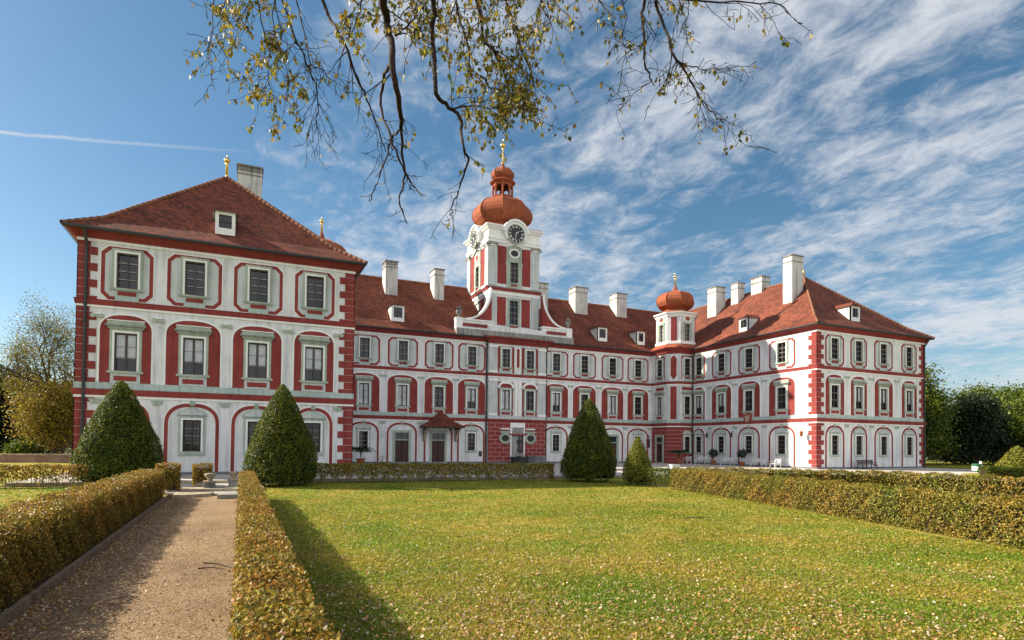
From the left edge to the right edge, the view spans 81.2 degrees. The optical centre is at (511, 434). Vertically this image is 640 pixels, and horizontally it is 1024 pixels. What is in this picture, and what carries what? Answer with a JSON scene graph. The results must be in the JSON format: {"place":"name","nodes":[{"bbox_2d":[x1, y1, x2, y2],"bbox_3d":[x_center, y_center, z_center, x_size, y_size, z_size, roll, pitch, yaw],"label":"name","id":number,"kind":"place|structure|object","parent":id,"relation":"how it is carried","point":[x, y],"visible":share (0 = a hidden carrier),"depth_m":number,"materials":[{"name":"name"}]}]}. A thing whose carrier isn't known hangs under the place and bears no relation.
{"place":"outdoors","nodes":[
{"label":"outdoors","id":0,"kind":"place"},
{"bbox_2d":[0,462,70,485],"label":"grass verge","id":1,"kind":"object","parent":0,"point":[64,463],"depth_m":44.78,"materials":[{"name":"plant"}]},
{"bbox_2d":[0,494,237,639],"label":"gravel path","id":2,"kind":"structure","parent":0,"point":[217,519],"depth_m":8.58,"materials":[{"name":"beige gravel"}]},
{"bbox_2d":[172,491,213,497],"bbox_3d":[-12.495,2.378,23.450,1.350,0.130,1.700,1,-1,-24],"label":"stone step","id":3,"kind":"object","parent":2,"relation":"on","point":[192,494],"visible":0.97,"depth_m":23.18,"materials":[{"name":"stone"}]},
{"bbox_2d":[165,483,227,494],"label":"garden walk","id":4,"kind":"structure","parent":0,"point":[216,485],"depth_m":29.04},
{"bbox_2d":[155,462,181,493],"bbox_3d":[-14.172,1.801,24.624,0.957,1.324,0.900,1,-1,-24],"label":"hedge","id":5,"kind":"object","parent":4,"relation":"on","point":[172,477],"visible":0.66,"depth_m":24.48,"materials":[{"name":"yellow plant"}]},
{"bbox_2d":[192,463,212,486],"bbox_3d":[-14.222,1.903,27.451,0.904,1.211,0.782,1,-1,-24],"label":"hedge","id":6,"kind":"object","parent":4,"relation":"on","point":[199,472],"visible":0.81,"depth_m":27.25,"materials":[{"name":"yellow plant"}]},
{"bbox_2d":[180,486,263,491],"bbox_3d":[-12.850,2.442,26.584,3.300,0.120,1.300,1,-1,-24],"label":"stone step","id":7,"kind":"object","parent":4,"relation":"on","point":[188,489],"visible":0.64,"depth_m":25.97,"materials":[{"name":"stone"}]},
{"bbox_2d":[364,463,560,463],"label":"pavement","id":8,"kind":"structure","parent":0,"point":[470,463],"depth_m":64.50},
{"bbox_2d":[510,435,528,462],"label":"statue","id":9,"kind":"object","parent":8,"relation":"on","point":[520,457],"visible":0.98,"depth_m":67.70,"materials":[{"name":"grey stone"}]},
{"bbox_2d":[0,448,984,487],"bbox_3d":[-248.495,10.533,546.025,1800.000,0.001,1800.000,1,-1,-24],"label":"ground","id":10,"kind":"structure","parent":0,"point":[928,460],"depth_m":36.16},
{"bbox_2d":[0,435,42,453],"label":"bush","id":11,"kind":"object","parent":10,"relation":"on","point":[15,446],"visible":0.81,"depth_m":59.63,"materials":[{"name":"green plant"}]},
{"bbox_2d":[0,356,51,453],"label":"tree","id":12,"kind":"object","parent":10,"relation":"on","point":[3,439],"visible":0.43,"depth_m":70.75,"materials":[{"name":"green plant"}]},
{"bbox_2d":[0,453,71,462],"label":"garden wall","id":13,"kind":"structure","parent":10,"relation":"on","point":[30,458],"depth_m":58.92,"materials":[{"name":"stone"}]},
{"bbox_2d":[0,381,73,453],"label":"tree","id":14,"kind":"object","parent":10,"relation":"on","point":[64,436],"visible":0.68,"depth_m":59.60,"materials":[{"name":"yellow plant"}]},
{"bbox_2d":[0,364,74,453],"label":"tree","id":15,"kind":"object","parent":10,"relation":"on","point":[48,389],"visible":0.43,"depth_m":60.03,"materials":[{"name":"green plant"}]},
{"bbox_2d":[0,282,75,453],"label":"tree","id":16,"kind":"object","parent":10,"relation":"on","point":[18,359],"visible":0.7,"depth_m":60.81,"materials":[{"name":"green plant"}]},
{"bbox_2d":[60,143,934,474],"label":"palace","id":17,"kind":"structure","parent":10,"relation":"on","point":[212,315],"depth_m":62.22,"materials":[{"name":"white paint"}]},
{"bbox_2d":[105,319,146,383],"bbox_3d":[-22.572,-4.796,34.909,2.050,3.670,0.482,1,-1,-24],"label":"window","id":18,"kind":"structure","parent":17,"relation":"in","point":[126,365],"depth_m":34.98,"materials":[{"name":"white stone"}]},
{"bbox_2d":[110,248,143,302],"bbox_3d":[-22.553,-9.284,35.058,1.680,3.050,0.352,1,-1,-24],"label":"window","id":19,"kind":"structure","parent":17,"relation":"in","point":[127,270],"depth_m":35.09,"materials":[{"name":"black glass"}]},
{"bbox_2d":[177,406,206,454],"bbox_3d":[-19.458,-0.210,36.325,1.620,2.940,0.350,1,-1,-24],"label":"window","id":20,"kind":"structure","parent":17,"relation":"in","point":[191,426],"depth_m":36.34,"materials":[{"name":"black glass"}]},
{"bbox_2d":[174,324,212,386],"bbox_3d":[-19.386,-4.735,36.356,2.050,3.670,0.480,1,-1,-24],"label":"window","id":21,"kind":"structure","parent":17,"relation":"in","point":[192,353],"depth_m":36.42,"materials":[{"name":"white stone"}]},
{"bbox_2d":[179,256,209,308],"bbox_3d":[-19.368,-9.223,36.506,1.680,3.050,0.352,1,-1,-24],"label":"window","id":22,"kind":"structure","parent":17,"relation":"in","point":[194,277],"depth_m":36.54,"materials":[{"name":"grey glass"}]},
{"bbox_2d":[242,408,264,454],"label":"window","id":23,"kind":"structure","parent":17,"relation":"in","point":[249,426],"depth_m":37.62,"materials":[{"name":"white stone"}]},
{"bbox_2d":[240,330,274,389],"bbox_3d":[-16.128,-4.672,37.839,2.050,3.670,0.482,1,-1,-24],"label":"window","id":24,"kind":"structure","parent":17,"relation":"in","point":[257,356],"depth_m":37.90,"materials":[{"name":"grey glass"}]},
{"bbox_2d":[244,264,272,314],"bbox_3d":[-16.109,-9.160,37.988,1.680,3.050,0.352,1,-1,-24],"label":"window","id":25,"kind":"structure","parent":17,"relation":"in","point":[258,283],"depth_m":38.03,"materials":[{"name":"black glass"}]},
{"bbox_2d":[302,410,325,454],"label":"window","id":26,"kind":"structure","parent":17,"relation":"in","point":[313,420],"depth_m":39.31,"materials":[{"name":"white stone"}]},
{"bbox_2d":[301,271,327,319],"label":"window","id":27,"kind":"structure","parent":17,"relation":"in","point":[313,302],"depth_m":39.44,"materials":[{"name":"black glass"}]},
{"bbox_2d":[298,334,330,391],"bbox_3d":[-13.015,-4.613,39.254,2.050,3.670,0.482,1,-1,-24],"label":"window","id":28,"kind":"structure","parent":17,"relation":"in","point":[313,360],"depth_m":39.32,"materials":[{"name":"grey glass"}]},
{"bbox_2d":[356,423,370,451],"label":"window","id":29,"kind":"structure","parent":17,"relation":"in","point":[363,433],"depth_m":61.61,"materials":[{"name":"black stone"}]},
{"bbox_2d":[354,375,373,411],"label":"window","id":30,"kind":"structure","parent":17,"relation":"in","point":[364,383],"depth_m":61.67,"materials":[{"name":"grey stone"}]},
{"bbox_2d":[357,335,372,364],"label":"window","id":31,"kind":"structure","parent":17,"relation":"in","point":[364,353],"depth_m":61.77,"materials":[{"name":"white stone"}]},
{"bbox_2d":[393,430,410,462],"bbox_3d":[-11.637,1.325,63.132,1.890,3.500,0.570,1,-1,-24],"label":"door","id":32,"kind":"structure","parent":17,"relation":"in","point":[401,448],"depth_m":63.30,"materials":[{"name":"brown wood"}]},
{"bbox_2d":[394,377,411,412],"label":"window","id":33,"kind":"structure","parent":17,"relation":"in","point":[402,388],"depth_m":63.35,"materials":[{"name":"grey stone"}]},
{"bbox_2d":[396,338,410,367],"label":"window","id":34,"kind":"structure","parent":17,"relation":"in","point":[402,345],"depth_m":63.44,"materials":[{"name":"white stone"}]},
{"bbox_2d":[429,431,446,462],"bbox_3d":[-7.997,1.395,64.787,1.890,3.500,0.570,1,-1,-24],"label":"door","id":35,"kind":"structure","parent":17,"relation":"in","point":[437,440],"depth_m":64.98,"materials":[{"name":"brown wood"}]},
{"bbox_2d":[430,379,447,413],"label":"window","id":36,"kind":"structure","parent":17,"relation":"in","point":[438,386],"depth_m":65.01,"materials":[{"name":"white paint"}]},
{"bbox_2d":[432,341,446,369],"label":"window","id":37,"kind":"structure","parent":17,"relation":"in","point":[438,347],"depth_m":65.12,"materials":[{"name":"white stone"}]},
{"bbox_2d":[465,426,477,451],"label":"window","id":38,"kind":"structure","parent":17,"relation":"in","point":[471,431],"depth_m":66.49,"materials":[{"name":"grey stone"}]},
{"bbox_2d":[465,344,478,371],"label":"window","id":39,"kind":"structure","parent":17,"relation":"in","point":[472,351],"depth_m":66.68,"materials":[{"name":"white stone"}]},
{"bbox_2d":[463,381,480,414],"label":"window","id":40,"kind":"structure","parent":17,"relation":"in","point":[471,395],"depth_m":66.57,"materials":[{"name":"white paint"}]},
{"bbox_2d":[499,346,512,373],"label":"window","id":41,"kind":"structure","parent":17,"relation":"in","point":[505,352],"depth_m":68.05,"materials":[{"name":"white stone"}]},
{"bbox_2d":[497,381,514,415],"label":"window","id":42,"kind":"structure","parent":17,"relation":"in","point":[505,388],"depth_m":67.91,"materials":[{"name":"white stone"}]},
{"bbox_2d":[522,383,537,416],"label":"window","id":43,"kind":"structure","parent":17,"relation":"in","point":[528,388],"depth_m":69.18,"materials":[{"name":"black stone"}]},
{"bbox_2d":[524,348,536,374],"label":"window","id":44,"kind":"structure","parent":17,"relation":"in","point":[529,354],"depth_m":69.30,"materials":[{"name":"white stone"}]},
{"bbox_2d":[550,428,561,452],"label":"window","id":45,"kind":"structure","parent":17,"relation":"in","point":[555,440],"depth_m":70.93,"materials":[{"name":"white stone"}]},
{"bbox_2d":[550,351,562,376],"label":"window","id":46,"kind":"structure","parent":17,"relation":"in","point":[556,358],"depth_m":71.12,"materials":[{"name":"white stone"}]},
{"bbox_2d":[549,386,563,417],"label":"window","id":47,"kind":"structure","parent":17,"relation":"in","point":[556,392],"depth_m":71.00,"materials":[{"name":"white stone"}]},
{"bbox_2d":[577,388,591,411],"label":"window","id":48,"kind":"structure","parent":17,"relation":"in","point":[582,391],"depth_m":72.57,"materials":[{"name":"white stone"}]},
{"bbox_2d":[579,354,590,378],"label":"window","id":49,"kind":"structure","parent":17,"relation":"in","point":[584,359],"depth_m":72.74,"materials":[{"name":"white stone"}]},
{"bbox_2d":[608,356,617,380],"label":"window","id":50,"kind":"structure","parent":17,"relation":"in","point":[612,363],"depth_m":74.42,"materials":[{"name":"black glass"}]},
{"bbox_2d":[606,390,619,419],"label":"window","id":51,"kind":"structure","parent":17,"relation":"in","point":[611,394],"depth_m":74.28,"materials":[{"name":"white stone"}]},
{"bbox_2d":[633,358,643,382],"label":"window","id":52,"kind":"structure","parent":17,"relation":"in","point":[637,365],"depth_m":76.00,"materials":[{"name":"green stone"}]},
{"bbox_2d":[632,391,644,419],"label":"window","id":53,"kind":"structure","parent":17,"relation":"in","point":[637,395],"depth_m":75.91,"materials":[{"name":"green stone"}]},
{"bbox_2d":[653,391,664,420],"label":"window","id":54,"kind":"structure","parent":17,"relation":"in","point":[660,394],"depth_m":75.25,"materials":[{"name":"green stone"}]},
{"bbox_2d":[654,435,663,462],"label":"door","id":55,"kind":"structure","parent":17,"relation":"in","point":[659,454],"depth_m":75.28,"materials":[{"name":"brown wood"}]},
{"bbox_2d":[655,357,663,382],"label":"window","id":56,"kind":"structure","parent":17,"relation":"in","point":[659,364],"depth_m":75.43,"materials":[{"name":"black glass"}]},
{"bbox_2d":[681,390,691,419],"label":"window","id":57,"kind":"structure","parent":17,"relation":"in","point":[686,416],"depth_m":73.95,"materials":[{"name":"green stone"}]},
{"bbox_2d":[682,356,691,381],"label":"window","id":58,"kind":"structure","parent":17,"relation":"in","point":[687,361],"depth_m":74.12,"materials":[{"name":"green stone"}]},
{"bbox_2d":[682,430,691,453],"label":"window","id":59,"kind":"structure","parent":17,"relation":"in","point":[686,438],"depth_m":73.90,"materials":[{"name":"green stone"}]},
{"bbox_2d":[692,389,703,419],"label":"window","id":60,"kind":"structure","parent":17,"relation":"in","point":[698,414],"depth_m":73.22,"materials":[{"name":"green stone"}]},
{"bbox_2d":[694,430,702,453],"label":"window","id":61,"kind":"structure","parent":17,"relation":"in","point":[696,434],"depth_m":73.11,"materials":[{"name":"green stone"}]},
{"bbox_2d":[694,355,703,380],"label":"window","id":62,"kind":"structure","parent":17,"relation":"in","point":[699,376],"depth_m":73.31,"materials":[{"name":"black glass"}]},
{"bbox_2d":[713,387,727,418],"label":"window","id":63,"kind":"structure","parent":17,"relation":"in","point":[721,412],"depth_m":69.78,"materials":[{"name":"green stone"}]},
{"bbox_2d":[715,351,726,377],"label":"window","id":64,"kind":"structure","parent":17,"relation":"in","point":[722,357],"depth_m":69.90,"materials":[{"name":"black glass"}]},
{"bbox_2d":[716,429,726,454],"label":"window","id":65,"kind":"structure","parent":17,"relation":"in","point":[721,433],"depth_m":69.66,"materials":[{"name":"white stone"}]},
{"bbox_2d":[740,383,755,417],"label":"window","id":66,"kind":"structure","parent":17,"relation":"in","point":[749,388],"depth_m":66.02,"materials":[{"name":"white paint"}]},
{"bbox_2d":[742,346,754,373],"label":"window","id":67,"kind":"structure","parent":17,"relation":"in","point":[750,353],"depth_m":66.10,"materials":[{"name":"white stone"}]},
{"bbox_2d":[743,428,754,454],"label":"window","id":68,"kind":"structure","parent":17,"relation":"in","point":[748,438],"depth_m":65.94,"materials":[{"name":"white stone"}]},
{"bbox_2d":[772,379,789,415],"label":"window","id":69,"kind":"structure","parent":17,"relation":"in","point":[781,394],"depth_m":62.02,"materials":[{"name":"white stone"}]},
{"bbox_2d":[774,339,788,369],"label":"window","id":70,"kind":"structure","parent":17,"relation":"in","point":[781,347],"depth_m":62.15,"materials":[{"name":"white paint"}]},
{"bbox_2d":[775,427,788,455],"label":"window","id":71,"kind":"structure","parent":17,"relation":"in","point":[782,432],"depth_m":61.88,"materials":[{"name":"white stone"}]},
{"bbox_2d":[829,427,840,456],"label":"window","id":72,"kind":"structure","parent":17,"relation":"in","point":[833,433],"depth_m":59.21,"materials":[{"name":"white stone"}]},
{"bbox_2d":[829,335,841,366],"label":"window","id":73,"kind":"structure","parent":17,"relation":"in","point":[832,341],"depth_m":59.44,"materials":[{"name":"black glass"}]},
{"bbox_2d":[828,377,843,414],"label":"window","id":74,"kind":"structure","parent":17,"relation":"in","point":[834,383],"depth_m":59.32,"materials":[{"name":"white paint"}]},
{"bbox_2d":[853,338,864,368],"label":"window","id":75,"kind":"structure","parent":17,"relation":"in","point":[857,345],"depth_m":60.90,"materials":[{"name":"white stone"}]},
{"bbox_2d":[853,428,864,456],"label":"window","id":76,"kind":"structure","parent":17,"relation":"in","point":[857,437],"depth_m":60.67,"materials":[{"name":"white stone"}]},
{"bbox_2d":[852,379,867,415],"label":"window","id":77,"kind":"structure","parent":17,"relation":"in","point":[859,385],"depth_m":60.82,"materials":[{"name":"white stone"}]},
{"bbox_2d":[878,341,889,370],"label":"window","id":78,"kind":"structure","parent":17,"relation":"in","point":[882,348],"depth_m":62.50,"materials":[{"name":"white stone"}]},
{"bbox_2d":[878,429,889,456],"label":"window","id":79,"kind":"structure","parent":17,"relation":"in","point":[884,444],"depth_m":62.32,"materials":[{"name":"white stone"}]},
{"bbox_2d":[877,381,891,416],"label":"window","id":80,"kind":"structure","parent":17,"relation":"in","point":[882,385],"depth_m":62.37,"materials":[{"name":"white paint"}]},
{"bbox_2d":[904,344,914,373],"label":"window","id":81,"kind":"structure","parent":17,"relation":"in","point":[907,351],"depth_m":64.22,"materials":[{"name":"white stone"}]},
{"bbox_2d":[904,429,914,456],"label":"window","id":82,"kind":"structure","parent":17,"relation":"in","point":[908,434],"depth_m":63.98,"materials":[{"name":"white stone"}]},
{"bbox_2d":[903,383,916,417],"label":"window","id":83,"kind":"structure","parent":17,"relation":"in","point":[908,404],"depth_m":64.11,"materials":[{"name":"white stone"}]},
{"bbox_2d":[183,0,812,239],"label":"overhanging tree","id":84,"kind":"object","parent":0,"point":[518,94],"visible":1,"depth_m":5.94,"materials":[{"name":"green plant"}]},
{"bbox_2d":[0,477,1023,639],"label":"lawn","id":85,"kind":"structure","parent":0,"point":[659,485],"depth_m":11.97,"materials":[{"name":"green plant"}]},
{"bbox_2d":[0,463,92,487],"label":"hedge","id":86,"kind":"object","parent":85,"relation":"on","point":[32,469],"visible":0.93,"depth_m":27.24,"materials":[{"name":"green plant"}]},
{"bbox_2d":[0,501,157,611],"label":"hedge bed","id":87,"kind":"object","parent":85,"relation":"on","point":[7,601],"depth_m":9.20,"materials":[{"name":"brown soil"}]},
{"bbox_2d":[0,468,166,612],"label":"hedge","id":88,"kind":"object","parent":87,"relation":"on","point":[44,531],"visible":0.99,"depth_m":9.97,"materials":[{"name":"green plant"}]},
{"bbox_2d":[0,493,171,630],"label":"path edging","id":89,"kind":"object","parent":87,"relation":"on","point":[15,610],"visible":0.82,"depth_m":8.92,"materials":[{"name":"grey stone"}]},
{"bbox_2d":[207,470,340,639],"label":"hedge","id":90,"kind":"object","parent":85,"relation":"on","point":[272,597],"visible":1,"depth_m":4.71,"materials":[{"name":"yellow plant"}]},
{"bbox_2d":[240,384,319,486],"bbox_3d":[-11.496,0.070,29.788,3.754,5.189,3.484,1,-1,-24],"label":"topiary cone","id":91,"kind":"object","parent":85,"relation":"on","point":[280,451],"visible":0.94,"depth_m":28.86,"materials":[{"name":"green plant"}]},
{"bbox_2d":[309,462,554,482],"bbox_3d":[-4.294,2.181,34.509,14.620,1.142,0.999,1,-1,-19],"label":"hedge","id":92,"kind":"object","parent":85,"relation":"on","point":[402,469],"visible":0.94,"depth_m":34.36,"materials":[{"name":"green plant"}]},
{"bbox_2d":[0,485,1023,639],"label":"fallen leaves","id":93,"kind":"object","parent":85,"relation":"on","point":[92,560],"visible":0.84,"depth_m":8.42,"materials":[{"name":"yellow plant"}]},
{"bbox_2d":[560,398,616,482],"bbox_3d":[4.646,0.379,36.096,3.465,5.124,3.587,1,-1,-24],"label":"topiary cone","id":94,"kind":"object","parent":85,"relation":"on","point":[589,455],"visible":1,"depth_m":35.10,"materials":[{"name":"green plant"}]},
{"bbox_2d":[622,437,654,484],"bbox_3d":[7.208,1.512,33.962,1.864,2.782,2.000,1,-1,-24],"label":"topiary cone","id":95,"kind":"object","parent":85,"relation":"on","point":[637,457],"visible":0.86,"depth_m":33.56,"materials":[{"name":"green plant"}]},
{"bbox_2d":[630,467,672,486],"bbox_3d":[7.789,2.315,33.072,0.852,1.056,3.516,1,-1,-29],"label":"hedge","id":96,"kind":"object","parent":85,"relation":"on","point":[658,476],"visible":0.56,"depth_m":32.51,"materials":[{"name":"green plant"}]},
{"bbox_2d":[670,467,1023,549],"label":"hedge","id":97,"kind":"object","parent":85,"relation":"on","point":[981,517],"visible":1,"depth_m":16.89,"materials":[{"name":"green plant"}]},
{"bbox_2d":[687,466,1023,503],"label":"hedge","id":98,"kind":"object","parent":85,"relation":"on","point":[988,485],"visible":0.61,"depth_m":26.57,"materials":[{"name":"green plant"}]},
{"bbox_2d":[0,0,1023,407],"label":"sky","id":99,"kind":"structure","parent":0,"point":[895,131],"materials":[{"name":"blue"}]},
{"bbox_2d":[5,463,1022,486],"bbox_3d":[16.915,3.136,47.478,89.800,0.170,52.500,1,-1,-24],"label":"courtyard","id":100,"kind":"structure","parent":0,"point":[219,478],"depth_m":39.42,"materials":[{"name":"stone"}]},
{"bbox_2d":[70,380,164,482],"bbox_3d":[-19.384,-0.067,29.534,4.051,5.243,3.958,1,-1,-24],"label":"topiary cone","id":101,"kind":"object","parent":100,"relation":"on","point":[119,436],"visible":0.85,"depth_m":28.61,"materials":[{"name":"green plant"}]},
{"bbox_2d":[926,462,995,468],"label":"grass verge","id":102,"kind":"object","parent":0,"point":[943,465],"depth_m":76.30,"materials":[{"name":"green plant"}]},
{"bbox_2d":[925,363,967,464],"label":"tree","id":103,"kind":"object","parent":102,"relation":"on","point":[936,404],"visible":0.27,"depth_m":75.79,"materials":[{"name":"green plant"}]},
{"bbox_2d":[926,382,1017,464],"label":"tree","id":104,"kind":"object","parent":102,"relation":"on","point":[977,422],"visible":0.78,"depth_m":79.92,"materials":[{"name":"green plant"}]},
{"bbox_2d":[944,379,1007,462],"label":"tree","id":105,"kind":"object","parent":102,"relation":"on","point":[975,390],"visible":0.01,"depth_m":92.78,"materials":[{"name":"green plant"}]},
{"bbox_2d":[935,407,1023,464],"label":"tree","id":106,"kind":"object","parent":102,"relation":"on","point":[996,456],"visible":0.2,"depth_m":83.22,"materials":[{"name":"green plant"}]},
{"bbox_2d":[988,379,1023,448],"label":"tree","id":107,"kind":"object","parent":102,"relation":"on","point":[1016,401],"visible":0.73,"depth_m":82.42,"materials":[{"name":"green plant"}]},
{"bbox_2d":[962,473,983,477],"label":"grass verge","id":108,"kind":"object","parent":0,"point":[970,474],"depth_m":50.26,"materials":[{"name":"green plant"}]},
{"bbox_2d":[977,465,1023,477],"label":"hedge","id":109,"kind":"object","parent":108,"relation":"on","point":[1016,471],"visible":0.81,"depth_m":42.91,"materials":[{"name":"green plant"}]},
{"bbox_2d":[995,445,1023,468],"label":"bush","id":110,"kind":"object","parent":108,"relation":"on","point":[1013,456],"visible":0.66,"depth_m":46.58,"materials":[{"name":"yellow plant"}]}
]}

